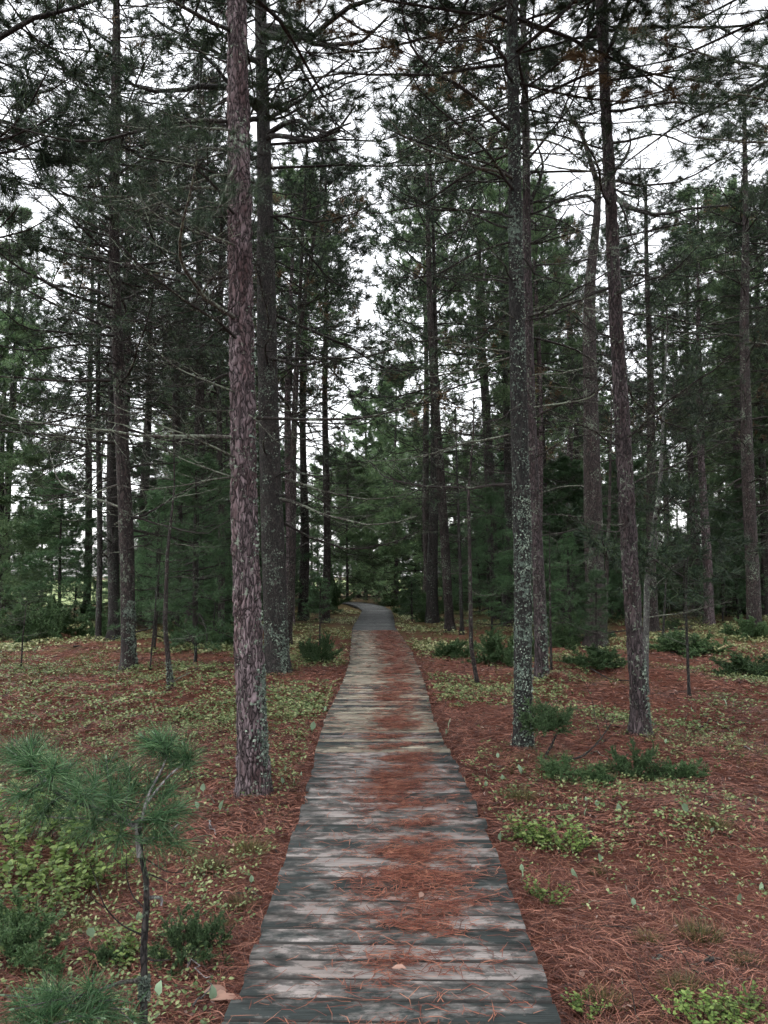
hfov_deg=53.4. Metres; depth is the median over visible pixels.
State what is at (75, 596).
pine sapling
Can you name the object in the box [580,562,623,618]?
pine sapling
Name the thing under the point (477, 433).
pine tree
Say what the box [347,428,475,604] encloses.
white pine
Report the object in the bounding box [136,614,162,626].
juniper
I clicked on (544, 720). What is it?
juniper
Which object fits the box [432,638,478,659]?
juniper
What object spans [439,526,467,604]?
pine sapling
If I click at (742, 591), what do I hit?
pine sapling
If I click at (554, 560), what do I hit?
pine sapling
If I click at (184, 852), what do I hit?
grass tuft
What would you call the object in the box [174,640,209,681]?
fallen branch
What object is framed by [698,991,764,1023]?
berry bush
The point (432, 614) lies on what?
pine tree
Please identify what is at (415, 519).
white pine
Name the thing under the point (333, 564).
white pine
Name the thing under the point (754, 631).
juniper
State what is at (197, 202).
pine tree
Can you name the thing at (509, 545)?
pine sapling
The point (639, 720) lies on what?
pine tree
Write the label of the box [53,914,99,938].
grass tuft
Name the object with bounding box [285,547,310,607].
pine sapling
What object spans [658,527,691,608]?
pine sapling
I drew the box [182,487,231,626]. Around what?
pine sapling
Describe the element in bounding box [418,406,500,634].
slender tree
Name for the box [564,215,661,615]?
pine tree
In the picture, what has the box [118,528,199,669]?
slender tree
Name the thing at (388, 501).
white pine
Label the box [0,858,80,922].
berry bush
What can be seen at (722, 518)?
pine sapling
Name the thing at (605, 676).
fallen branch
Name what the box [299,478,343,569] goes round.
pine tree
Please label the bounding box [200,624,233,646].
juniper
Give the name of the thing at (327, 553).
pine tree
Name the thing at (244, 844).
grass tuft
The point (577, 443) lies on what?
pine tree
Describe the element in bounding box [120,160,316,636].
pine tree
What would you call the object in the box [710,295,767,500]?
pine tree
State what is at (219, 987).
fallen leaf
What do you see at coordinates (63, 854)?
berry bush
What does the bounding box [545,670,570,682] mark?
needle heap
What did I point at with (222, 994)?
fallen branch
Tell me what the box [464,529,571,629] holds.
pine sapling
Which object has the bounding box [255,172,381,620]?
pine tree
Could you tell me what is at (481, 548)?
pine sapling
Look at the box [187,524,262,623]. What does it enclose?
pine sapling
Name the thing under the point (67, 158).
pine tree
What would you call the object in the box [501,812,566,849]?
berry bush
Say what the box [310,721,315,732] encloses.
leaf sprout
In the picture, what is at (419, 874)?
needle drift
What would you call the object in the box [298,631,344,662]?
juniper
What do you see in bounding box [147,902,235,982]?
juniper
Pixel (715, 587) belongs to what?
pine sapling
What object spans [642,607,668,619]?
juniper
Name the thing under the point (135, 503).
pine sapling
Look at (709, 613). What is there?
pine tree
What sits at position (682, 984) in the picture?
grass tuft
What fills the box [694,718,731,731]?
fallen branch
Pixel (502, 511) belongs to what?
pine sapling
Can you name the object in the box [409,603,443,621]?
juniper
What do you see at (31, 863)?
berry bush
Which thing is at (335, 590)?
juniper
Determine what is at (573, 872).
leaf sprout
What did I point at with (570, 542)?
pine sapling
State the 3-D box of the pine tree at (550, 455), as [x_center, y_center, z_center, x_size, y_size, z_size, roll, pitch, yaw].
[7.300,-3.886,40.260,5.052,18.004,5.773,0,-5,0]
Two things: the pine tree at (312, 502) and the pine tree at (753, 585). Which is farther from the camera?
the pine tree at (312, 502)
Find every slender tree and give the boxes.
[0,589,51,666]
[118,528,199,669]
[199,526,231,630]
[411,378,512,686]
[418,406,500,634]
[511,521,588,670]
[552,525,584,609]
[558,388,655,631]
[639,503,692,637]
[650,522,725,695]
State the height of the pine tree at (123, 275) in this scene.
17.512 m
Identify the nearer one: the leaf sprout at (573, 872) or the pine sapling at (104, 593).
the leaf sprout at (573, 872)
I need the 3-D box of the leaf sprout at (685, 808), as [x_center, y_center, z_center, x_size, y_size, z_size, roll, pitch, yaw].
[2.048,2.036,5.196,0.034,0.132,0.040,-6,0,-33]
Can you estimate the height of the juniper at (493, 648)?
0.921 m
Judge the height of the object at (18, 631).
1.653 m
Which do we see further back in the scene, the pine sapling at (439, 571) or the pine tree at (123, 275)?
the pine sapling at (439, 571)
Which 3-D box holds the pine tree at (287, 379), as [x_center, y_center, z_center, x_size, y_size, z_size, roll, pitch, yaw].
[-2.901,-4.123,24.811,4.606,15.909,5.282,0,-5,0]
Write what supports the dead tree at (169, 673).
on the forest floor
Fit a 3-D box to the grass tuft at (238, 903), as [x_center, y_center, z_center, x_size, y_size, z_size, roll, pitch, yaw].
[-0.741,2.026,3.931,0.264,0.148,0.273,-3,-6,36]
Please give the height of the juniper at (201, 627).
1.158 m
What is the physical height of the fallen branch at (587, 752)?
0.662 m
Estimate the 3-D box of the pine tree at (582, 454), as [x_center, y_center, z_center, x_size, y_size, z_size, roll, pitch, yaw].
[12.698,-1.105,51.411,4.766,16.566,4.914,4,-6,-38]
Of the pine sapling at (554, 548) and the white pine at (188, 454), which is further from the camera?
the white pine at (188, 454)
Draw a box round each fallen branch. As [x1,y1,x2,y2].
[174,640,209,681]
[184,773,230,784]
[187,958,211,978]
[192,979,238,1006]
[235,886,256,894]
[569,674,618,760]
[587,666,628,680]
[652,953,672,963]
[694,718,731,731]
[696,956,714,973]
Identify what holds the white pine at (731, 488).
on the forest floor
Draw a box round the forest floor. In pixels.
[0,577,767,1023]
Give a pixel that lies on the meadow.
(64, 600)
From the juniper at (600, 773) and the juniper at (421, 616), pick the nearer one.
the juniper at (600, 773)
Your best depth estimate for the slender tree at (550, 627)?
13.44 m
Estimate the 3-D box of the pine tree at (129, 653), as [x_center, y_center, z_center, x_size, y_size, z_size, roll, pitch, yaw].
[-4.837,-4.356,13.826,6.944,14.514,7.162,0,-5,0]
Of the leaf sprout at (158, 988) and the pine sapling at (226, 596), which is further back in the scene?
the pine sapling at (226, 596)
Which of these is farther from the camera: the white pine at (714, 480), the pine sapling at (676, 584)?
the white pine at (714, 480)
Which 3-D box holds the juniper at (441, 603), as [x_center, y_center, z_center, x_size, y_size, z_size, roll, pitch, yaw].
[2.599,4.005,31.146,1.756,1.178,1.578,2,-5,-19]
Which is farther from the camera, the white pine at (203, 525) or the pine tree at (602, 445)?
the pine tree at (602, 445)
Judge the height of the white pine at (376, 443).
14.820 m
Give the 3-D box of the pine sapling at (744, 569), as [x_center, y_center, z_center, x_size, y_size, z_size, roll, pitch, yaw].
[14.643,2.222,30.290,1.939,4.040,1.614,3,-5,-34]
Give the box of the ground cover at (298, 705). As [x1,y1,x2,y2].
[0,607,767,1023]
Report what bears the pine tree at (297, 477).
on the forest floor
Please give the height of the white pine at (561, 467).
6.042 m
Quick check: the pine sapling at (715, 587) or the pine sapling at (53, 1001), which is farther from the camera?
the pine sapling at (715, 587)
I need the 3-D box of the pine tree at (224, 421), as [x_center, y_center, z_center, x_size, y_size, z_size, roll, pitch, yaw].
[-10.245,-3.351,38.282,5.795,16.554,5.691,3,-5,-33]
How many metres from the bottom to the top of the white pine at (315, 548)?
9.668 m
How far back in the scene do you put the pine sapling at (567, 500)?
25.79 m
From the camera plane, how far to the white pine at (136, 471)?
28.62 m
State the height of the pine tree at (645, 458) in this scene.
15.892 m
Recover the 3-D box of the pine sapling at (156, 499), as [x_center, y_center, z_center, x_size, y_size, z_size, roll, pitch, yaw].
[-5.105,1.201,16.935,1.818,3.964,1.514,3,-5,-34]
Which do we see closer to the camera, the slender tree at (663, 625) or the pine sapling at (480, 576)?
the slender tree at (663, 625)
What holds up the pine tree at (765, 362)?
on the forest floor
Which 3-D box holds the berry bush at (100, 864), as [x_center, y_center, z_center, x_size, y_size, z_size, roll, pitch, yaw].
[-1.622,1.996,4.331,0.449,0.217,0.436,-5,-6,45]
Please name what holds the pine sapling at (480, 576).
on the forest floor
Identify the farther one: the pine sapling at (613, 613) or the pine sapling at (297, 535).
the pine sapling at (297, 535)
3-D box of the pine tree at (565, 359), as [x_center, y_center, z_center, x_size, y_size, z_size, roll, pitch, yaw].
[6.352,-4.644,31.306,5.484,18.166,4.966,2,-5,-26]
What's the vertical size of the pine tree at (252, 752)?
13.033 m
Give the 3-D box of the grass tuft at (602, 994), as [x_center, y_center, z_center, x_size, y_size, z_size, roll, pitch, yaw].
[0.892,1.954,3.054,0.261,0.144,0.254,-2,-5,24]
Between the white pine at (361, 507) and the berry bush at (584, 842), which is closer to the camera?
the berry bush at (584, 842)
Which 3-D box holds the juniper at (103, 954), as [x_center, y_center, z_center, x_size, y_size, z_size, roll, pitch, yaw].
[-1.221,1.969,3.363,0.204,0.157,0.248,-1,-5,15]
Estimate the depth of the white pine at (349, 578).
43.75 m
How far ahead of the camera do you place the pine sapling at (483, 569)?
29.45 m
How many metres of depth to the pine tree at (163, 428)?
43.66 m
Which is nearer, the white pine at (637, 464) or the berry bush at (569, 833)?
the berry bush at (569, 833)
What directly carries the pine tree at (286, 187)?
on the forest floor
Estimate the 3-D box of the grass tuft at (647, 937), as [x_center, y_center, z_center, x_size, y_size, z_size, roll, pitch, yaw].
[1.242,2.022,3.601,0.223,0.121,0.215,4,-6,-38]
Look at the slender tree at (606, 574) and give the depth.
21.25 m
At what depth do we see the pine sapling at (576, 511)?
25.46 m
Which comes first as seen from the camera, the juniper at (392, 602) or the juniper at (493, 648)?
the juniper at (493, 648)
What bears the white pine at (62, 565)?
on the forest floor
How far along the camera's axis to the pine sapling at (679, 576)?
30.50 m
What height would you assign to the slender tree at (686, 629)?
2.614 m
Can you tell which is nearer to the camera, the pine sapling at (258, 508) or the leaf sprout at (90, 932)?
the leaf sprout at (90, 932)
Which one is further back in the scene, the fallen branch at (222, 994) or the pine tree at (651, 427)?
the pine tree at (651, 427)
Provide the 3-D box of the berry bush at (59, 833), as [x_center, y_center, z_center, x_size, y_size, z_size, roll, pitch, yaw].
[-1.846,1.957,4.763,0.565,0.327,0.579,-1,-5,8]
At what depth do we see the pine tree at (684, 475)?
56.53 m
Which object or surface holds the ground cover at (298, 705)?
on the forest floor
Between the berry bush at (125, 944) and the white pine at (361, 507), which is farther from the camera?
the white pine at (361, 507)
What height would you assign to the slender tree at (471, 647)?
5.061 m
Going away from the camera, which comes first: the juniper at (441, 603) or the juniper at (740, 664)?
the juniper at (740, 664)
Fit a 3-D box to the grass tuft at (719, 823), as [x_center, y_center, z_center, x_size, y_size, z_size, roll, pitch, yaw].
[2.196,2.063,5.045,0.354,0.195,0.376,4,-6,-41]
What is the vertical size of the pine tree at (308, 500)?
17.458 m
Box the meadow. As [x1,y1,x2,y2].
[12,580,674,605]
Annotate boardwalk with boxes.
[221,600,560,1023]
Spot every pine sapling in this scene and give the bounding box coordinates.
[0,494,37,597]
[0,715,213,1023]
[44,511,63,593]
[55,565,95,616]
[74,494,154,613]
[78,564,148,627]
[105,482,189,652]
[134,443,226,641]
[135,532,201,632]
[141,445,262,661]
[181,568,232,623]
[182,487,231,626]
[185,576,233,633]
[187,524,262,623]
[232,478,262,593]
[283,510,312,594]
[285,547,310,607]
[296,573,336,644]
[385,521,421,597]
[394,577,425,621]
[438,527,464,599]
[438,544,481,605]
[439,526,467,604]
[442,562,468,606]
[451,511,501,614]
[453,531,502,615]
[463,478,513,628]
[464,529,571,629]
[466,527,500,603]
[480,499,503,576]
[494,528,557,619]
[512,531,581,623]
[543,483,560,615]
[544,462,623,616]
[545,544,584,621]
[548,526,584,636]
[553,522,582,612]
[557,491,623,614]
[565,545,624,621]
[569,565,617,653]
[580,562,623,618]
[610,533,642,611]
[640,558,671,605]
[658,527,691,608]
[658,543,724,620]
[670,538,691,603]
[677,521,745,620]
[703,528,745,616]
[711,502,736,616]
[714,521,745,618]
[720,487,745,616]
[727,531,767,608]
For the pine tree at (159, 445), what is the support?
on the forest floor
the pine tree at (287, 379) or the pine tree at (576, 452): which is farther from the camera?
the pine tree at (576, 452)
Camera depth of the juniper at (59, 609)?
20.45 m
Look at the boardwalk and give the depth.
3.71 m
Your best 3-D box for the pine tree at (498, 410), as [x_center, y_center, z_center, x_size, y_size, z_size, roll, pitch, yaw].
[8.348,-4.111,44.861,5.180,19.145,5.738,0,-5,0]
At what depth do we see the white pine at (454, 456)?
51.73 m
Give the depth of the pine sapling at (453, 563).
38.89 m
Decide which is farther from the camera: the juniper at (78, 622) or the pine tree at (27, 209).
the pine tree at (27, 209)
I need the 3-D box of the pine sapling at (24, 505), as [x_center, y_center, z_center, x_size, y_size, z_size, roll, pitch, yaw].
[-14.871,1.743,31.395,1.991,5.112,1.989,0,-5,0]
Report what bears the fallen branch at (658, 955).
on the forest floor
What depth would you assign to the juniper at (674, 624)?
23.45 m
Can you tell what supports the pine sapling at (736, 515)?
on the forest floor
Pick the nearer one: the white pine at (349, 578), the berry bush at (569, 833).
the berry bush at (569, 833)
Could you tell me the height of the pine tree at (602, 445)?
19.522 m
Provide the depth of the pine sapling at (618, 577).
28.29 m
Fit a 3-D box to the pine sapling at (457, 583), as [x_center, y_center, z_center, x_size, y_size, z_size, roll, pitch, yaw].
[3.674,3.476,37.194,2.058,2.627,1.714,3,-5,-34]
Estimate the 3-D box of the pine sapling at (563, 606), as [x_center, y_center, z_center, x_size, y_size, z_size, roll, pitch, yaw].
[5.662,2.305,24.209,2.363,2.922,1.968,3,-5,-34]
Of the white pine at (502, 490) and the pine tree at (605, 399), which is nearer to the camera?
the white pine at (502, 490)
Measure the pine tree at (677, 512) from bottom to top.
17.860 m
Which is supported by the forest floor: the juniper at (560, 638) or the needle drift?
the juniper at (560, 638)
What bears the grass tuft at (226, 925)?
on the forest floor
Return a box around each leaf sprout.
[86,928,95,944]
[136,912,142,924]
[154,981,161,997]
[209,985,216,1005]
[218,800,223,814]
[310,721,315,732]
[571,868,578,881]
[682,803,688,819]
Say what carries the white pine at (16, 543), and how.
on the forest floor
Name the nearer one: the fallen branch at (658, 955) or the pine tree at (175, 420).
the fallen branch at (658, 955)
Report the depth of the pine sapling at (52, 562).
45.09 m
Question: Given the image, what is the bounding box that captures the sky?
[0,0,767,576]
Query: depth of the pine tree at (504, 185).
27.25 m
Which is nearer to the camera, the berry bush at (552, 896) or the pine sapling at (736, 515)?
the berry bush at (552, 896)
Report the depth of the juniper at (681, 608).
31.63 m
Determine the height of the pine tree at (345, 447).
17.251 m
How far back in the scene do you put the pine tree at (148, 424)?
28.64 m
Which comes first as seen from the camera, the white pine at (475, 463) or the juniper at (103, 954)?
the juniper at (103, 954)
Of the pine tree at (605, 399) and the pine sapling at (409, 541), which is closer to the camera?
the pine sapling at (409, 541)
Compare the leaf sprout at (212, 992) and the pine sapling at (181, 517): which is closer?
the leaf sprout at (212, 992)
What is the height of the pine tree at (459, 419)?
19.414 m
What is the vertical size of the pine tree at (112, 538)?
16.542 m
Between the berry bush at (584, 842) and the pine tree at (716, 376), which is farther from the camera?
the pine tree at (716, 376)
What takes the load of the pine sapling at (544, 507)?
on the forest floor
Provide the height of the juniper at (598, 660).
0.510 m
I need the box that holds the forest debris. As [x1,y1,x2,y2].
[0,638,767,1023]
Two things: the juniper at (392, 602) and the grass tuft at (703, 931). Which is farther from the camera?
the juniper at (392, 602)
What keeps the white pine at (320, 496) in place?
on the forest floor
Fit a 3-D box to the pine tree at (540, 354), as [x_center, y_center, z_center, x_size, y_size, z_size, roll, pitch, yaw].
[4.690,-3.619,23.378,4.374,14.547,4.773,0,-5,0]
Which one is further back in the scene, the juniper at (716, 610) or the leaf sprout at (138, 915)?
the juniper at (716, 610)
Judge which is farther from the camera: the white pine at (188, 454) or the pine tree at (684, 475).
the pine tree at (684, 475)
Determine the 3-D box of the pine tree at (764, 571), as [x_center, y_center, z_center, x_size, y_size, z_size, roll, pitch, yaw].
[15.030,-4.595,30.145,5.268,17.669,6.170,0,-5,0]
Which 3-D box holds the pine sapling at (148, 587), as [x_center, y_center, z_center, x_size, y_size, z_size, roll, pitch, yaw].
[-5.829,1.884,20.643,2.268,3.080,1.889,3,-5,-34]
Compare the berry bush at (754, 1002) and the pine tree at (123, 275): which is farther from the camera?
the pine tree at (123, 275)
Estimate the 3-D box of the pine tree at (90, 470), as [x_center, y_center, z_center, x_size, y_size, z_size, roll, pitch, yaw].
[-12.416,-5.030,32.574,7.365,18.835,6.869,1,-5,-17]
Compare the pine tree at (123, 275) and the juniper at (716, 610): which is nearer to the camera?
the pine tree at (123, 275)
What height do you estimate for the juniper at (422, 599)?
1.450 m
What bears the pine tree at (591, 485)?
on the forest floor
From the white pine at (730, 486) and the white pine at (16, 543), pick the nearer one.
the white pine at (16, 543)
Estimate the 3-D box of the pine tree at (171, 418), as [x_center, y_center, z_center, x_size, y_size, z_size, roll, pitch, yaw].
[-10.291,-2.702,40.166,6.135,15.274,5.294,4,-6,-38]
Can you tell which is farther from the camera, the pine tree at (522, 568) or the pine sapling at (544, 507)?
the pine sapling at (544, 507)
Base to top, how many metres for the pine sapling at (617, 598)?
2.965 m
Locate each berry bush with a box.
[0,790,82,848]
[0,810,123,874]
[0,835,62,892]
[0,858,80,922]
[30,846,128,898]
[37,794,132,854]
[69,842,135,886]
[84,922,151,967]
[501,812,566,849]
[507,815,582,855]
[523,874,572,906]
[551,824,598,854]
[560,983,611,1021]
[651,978,738,1023]
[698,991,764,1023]
[712,978,767,1023]
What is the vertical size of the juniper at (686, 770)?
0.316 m
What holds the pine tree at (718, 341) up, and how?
on the forest floor
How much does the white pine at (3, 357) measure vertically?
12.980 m
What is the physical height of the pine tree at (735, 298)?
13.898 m
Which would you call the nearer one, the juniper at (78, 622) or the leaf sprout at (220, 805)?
the leaf sprout at (220, 805)
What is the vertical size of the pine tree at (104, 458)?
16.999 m
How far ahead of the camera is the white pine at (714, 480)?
32.47 m
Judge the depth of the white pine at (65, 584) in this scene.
24.71 m
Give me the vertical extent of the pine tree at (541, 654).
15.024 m
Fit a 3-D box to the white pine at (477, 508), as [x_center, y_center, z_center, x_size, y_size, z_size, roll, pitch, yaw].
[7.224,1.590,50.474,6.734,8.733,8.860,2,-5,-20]
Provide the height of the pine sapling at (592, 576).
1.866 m
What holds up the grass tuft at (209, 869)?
on the forest floor
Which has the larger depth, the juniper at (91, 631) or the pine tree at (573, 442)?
the pine tree at (573, 442)
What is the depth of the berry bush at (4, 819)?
4.73 m
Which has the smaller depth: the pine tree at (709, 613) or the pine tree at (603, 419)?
the pine tree at (709, 613)
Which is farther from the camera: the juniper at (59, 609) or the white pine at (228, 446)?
the white pine at (228, 446)
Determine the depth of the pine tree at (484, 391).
29.37 m
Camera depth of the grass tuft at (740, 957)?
3.38 m
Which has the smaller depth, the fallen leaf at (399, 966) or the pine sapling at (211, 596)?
the fallen leaf at (399, 966)
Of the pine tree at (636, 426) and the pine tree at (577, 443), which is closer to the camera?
the pine tree at (636, 426)
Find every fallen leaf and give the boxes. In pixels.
[204,985,227,992]
[392,964,405,969]
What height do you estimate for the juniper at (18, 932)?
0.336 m
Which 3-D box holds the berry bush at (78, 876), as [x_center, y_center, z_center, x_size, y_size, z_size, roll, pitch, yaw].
[-1.691,1.972,4.132,0.419,0.227,0.497,-1,-5,18]
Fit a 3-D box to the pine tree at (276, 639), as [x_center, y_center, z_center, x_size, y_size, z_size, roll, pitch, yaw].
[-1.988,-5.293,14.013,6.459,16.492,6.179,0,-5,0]
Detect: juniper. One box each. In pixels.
[0,593,88,639]
[0,599,63,645]
[0,888,71,979]
[66,616,83,624]
[71,604,107,619]
[72,613,137,637]
[81,937,132,978]
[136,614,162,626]
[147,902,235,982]
[161,614,231,650]
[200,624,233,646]
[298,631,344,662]
[309,574,355,613]
[377,593,400,605]
[390,588,443,615]
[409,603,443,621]
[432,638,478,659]
[438,596,464,614]
[461,625,533,666]
[515,696,577,758]
[529,752,586,787]
[547,608,584,648]
[556,644,627,671]
[571,760,616,787]
[605,737,671,781]
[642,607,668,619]
[648,756,710,785]
[649,626,734,659]
[660,618,682,629]
[670,606,689,613]
[703,598,734,613]
[709,651,767,677]
[718,615,767,641]
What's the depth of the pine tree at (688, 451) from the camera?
30.41 m
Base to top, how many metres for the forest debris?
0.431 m
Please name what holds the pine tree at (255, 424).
on the forest floor
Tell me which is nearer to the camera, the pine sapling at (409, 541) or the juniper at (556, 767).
the juniper at (556, 767)
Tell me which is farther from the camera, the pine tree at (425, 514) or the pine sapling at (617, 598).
the pine tree at (425, 514)
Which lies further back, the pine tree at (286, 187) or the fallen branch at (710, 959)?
the pine tree at (286, 187)
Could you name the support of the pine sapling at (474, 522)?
on the forest floor
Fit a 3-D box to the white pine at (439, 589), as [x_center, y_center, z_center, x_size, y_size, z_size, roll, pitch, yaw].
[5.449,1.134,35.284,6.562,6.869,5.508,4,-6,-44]
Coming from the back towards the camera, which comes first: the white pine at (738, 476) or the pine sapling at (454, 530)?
the pine sapling at (454, 530)
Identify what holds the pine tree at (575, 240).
on the forest floor
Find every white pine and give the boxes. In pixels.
[0,305,105,615]
[0,360,67,614]
[0,468,107,615]
[11,484,93,606]
[77,441,188,611]
[135,381,299,590]
[135,454,262,616]
[155,432,226,556]
[215,445,346,595]
[225,454,319,620]
[298,446,377,596]
[309,359,466,601]
[309,389,421,599]
[309,450,398,599]
[321,466,401,597]
[342,429,421,590]
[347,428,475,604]
[356,433,454,595]
[398,436,482,597]
[438,429,503,587]
[438,471,501,586]
[438,473,503,608]
[451,451,554,607]
[495,452,622,624]
[579,452,672,616]
[636,379,760,610]
[684,429,759,599]
[700,407,767,608]
[717,477,758,502]
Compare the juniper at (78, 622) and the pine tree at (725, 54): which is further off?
the juniper at (78, 622)
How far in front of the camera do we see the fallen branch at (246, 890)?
4.13 m
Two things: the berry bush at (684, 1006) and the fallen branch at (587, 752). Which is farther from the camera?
the fallen branch at (587, 752)
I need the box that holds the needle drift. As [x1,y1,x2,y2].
[225,630,562,1023]
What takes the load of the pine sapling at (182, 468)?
on the forest floor
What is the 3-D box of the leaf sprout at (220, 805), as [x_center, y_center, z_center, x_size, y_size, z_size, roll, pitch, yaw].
[-1.159,2.103,5.413,0.041,0.135,0.034,9,-10,-33]
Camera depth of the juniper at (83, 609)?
28.46 m
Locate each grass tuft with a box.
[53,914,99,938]
[170,840,202,859]
[181,850,243,878]
[199,912,241,932]
[220,887,263,915]
[221,834,272,858]
[497,783,545,803]
[577,977,635,1014]
[585,862,609,876]
[630,923,668,948]
[652,965,716,1002]
[667,911,733,949]
[683,811,738,836]
[724,943,766,972]
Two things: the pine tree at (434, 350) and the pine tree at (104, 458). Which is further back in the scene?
the pine tree at (104, 458)
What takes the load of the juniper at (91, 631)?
on the forest floor
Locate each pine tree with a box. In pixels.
[0,0,140,298]
[0,0,308,672]
[0,0,472,799]
[0,40,229,640]
[0,185,158,610]
[0,204,78,611]
[0,213,207,639]
[0,239,84,600]
[48,118,195,587]
[68,103,258,620]
[69,386,130,514]
[75,0,444,674]
[80,164,207,617]
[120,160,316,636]
[130,326,206,482]
[131,52,280,625]
[132,289,225,510]
[132,323,227,470]
[150,410,190,487]
[174,76,431,646]
[177,133,339,621]
[206,367,257,459]
[211,367,258,489]
[224,145,362,625]
[248,0,767,749]
[255,135,430,622]
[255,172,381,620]
[283,445,299,528]
[297,463,321,584]
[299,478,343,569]
[302,53,575,632]
[316,431,350,583]
[328,0,693,678]
[360,104,509,622]
[361,0,767,737]
[369,209,483,592]
[409,152,570,626]
[412,123,571,618]
[444,412,464,485]
[452,121,582,605]
[463,173,611,626]
[467,320,555,484]
[474,195,600,610]
[475,329,567,469]
[478,304,582,476]
[489,98,736,648]
[489,299,556,457]
[536,213,626,509]
[546,0,767,331]
[546,294,613,513]
[547,167,758,631]
[547,393,617,520]
[548,349,613,484]
[555,274,767,695]
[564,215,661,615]
[573,382,611,490]
[598,183,767,624]
[599,347,646,530]
[599,388,615,507]
[603,218,755,616]
[603,380,680,517]
[609,272,710,611]
[629,83,767,635]
[660,210,767,566]
[660,364,725,539]
[670,469,686,528]
[680,176,767,614]
[692,256,767,507]
[703,168,767,528]
[706,183,767,617]
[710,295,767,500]
[739,224,767,521]
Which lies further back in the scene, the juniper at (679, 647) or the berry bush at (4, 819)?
the juniper at (679, 647)
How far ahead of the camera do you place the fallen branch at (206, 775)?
6.32 m
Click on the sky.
(366, 309)
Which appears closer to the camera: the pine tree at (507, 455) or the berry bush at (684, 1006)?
the berry bush at (684, 1006)
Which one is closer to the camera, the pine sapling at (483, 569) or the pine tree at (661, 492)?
the pine tree at (661, 492)
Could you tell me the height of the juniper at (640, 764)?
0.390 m
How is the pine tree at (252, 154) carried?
on the forest floor
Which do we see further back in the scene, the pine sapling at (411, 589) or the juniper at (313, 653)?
the pine sapling at (411, 589)
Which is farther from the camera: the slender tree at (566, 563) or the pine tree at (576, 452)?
the pine tree at (576, 452)
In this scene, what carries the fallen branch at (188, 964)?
on the forest floor
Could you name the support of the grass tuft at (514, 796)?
on the forest floor
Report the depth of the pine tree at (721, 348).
28.06 m
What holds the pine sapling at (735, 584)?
on the forest floor
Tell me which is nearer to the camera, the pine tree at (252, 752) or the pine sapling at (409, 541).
the pine tree at (252, 752)
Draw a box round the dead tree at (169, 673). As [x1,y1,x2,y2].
[129,445,229,689]
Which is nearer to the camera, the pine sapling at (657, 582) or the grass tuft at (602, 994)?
the grass tuft at (602, 994)
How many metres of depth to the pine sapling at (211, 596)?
23.84 m
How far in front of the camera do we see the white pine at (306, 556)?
27.90 m
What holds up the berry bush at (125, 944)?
on the forest floor
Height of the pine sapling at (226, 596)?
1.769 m
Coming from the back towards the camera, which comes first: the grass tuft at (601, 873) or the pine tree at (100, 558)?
the pine tree at (100, 558)
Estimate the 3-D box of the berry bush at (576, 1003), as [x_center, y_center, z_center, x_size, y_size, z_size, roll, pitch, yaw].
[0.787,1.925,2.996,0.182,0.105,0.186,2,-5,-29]
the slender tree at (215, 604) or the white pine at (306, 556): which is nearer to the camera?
the slender tree at (215, 604)
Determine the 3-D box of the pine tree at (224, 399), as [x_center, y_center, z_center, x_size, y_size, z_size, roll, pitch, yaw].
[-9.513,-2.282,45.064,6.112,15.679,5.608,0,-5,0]
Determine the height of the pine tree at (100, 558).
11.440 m
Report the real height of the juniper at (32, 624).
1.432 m
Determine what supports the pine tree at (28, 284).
on the forest floor
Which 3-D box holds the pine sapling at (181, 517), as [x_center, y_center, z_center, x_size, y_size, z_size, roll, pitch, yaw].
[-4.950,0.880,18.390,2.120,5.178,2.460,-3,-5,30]
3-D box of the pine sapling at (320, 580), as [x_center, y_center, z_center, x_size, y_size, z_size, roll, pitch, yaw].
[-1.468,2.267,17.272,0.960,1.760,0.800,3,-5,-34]

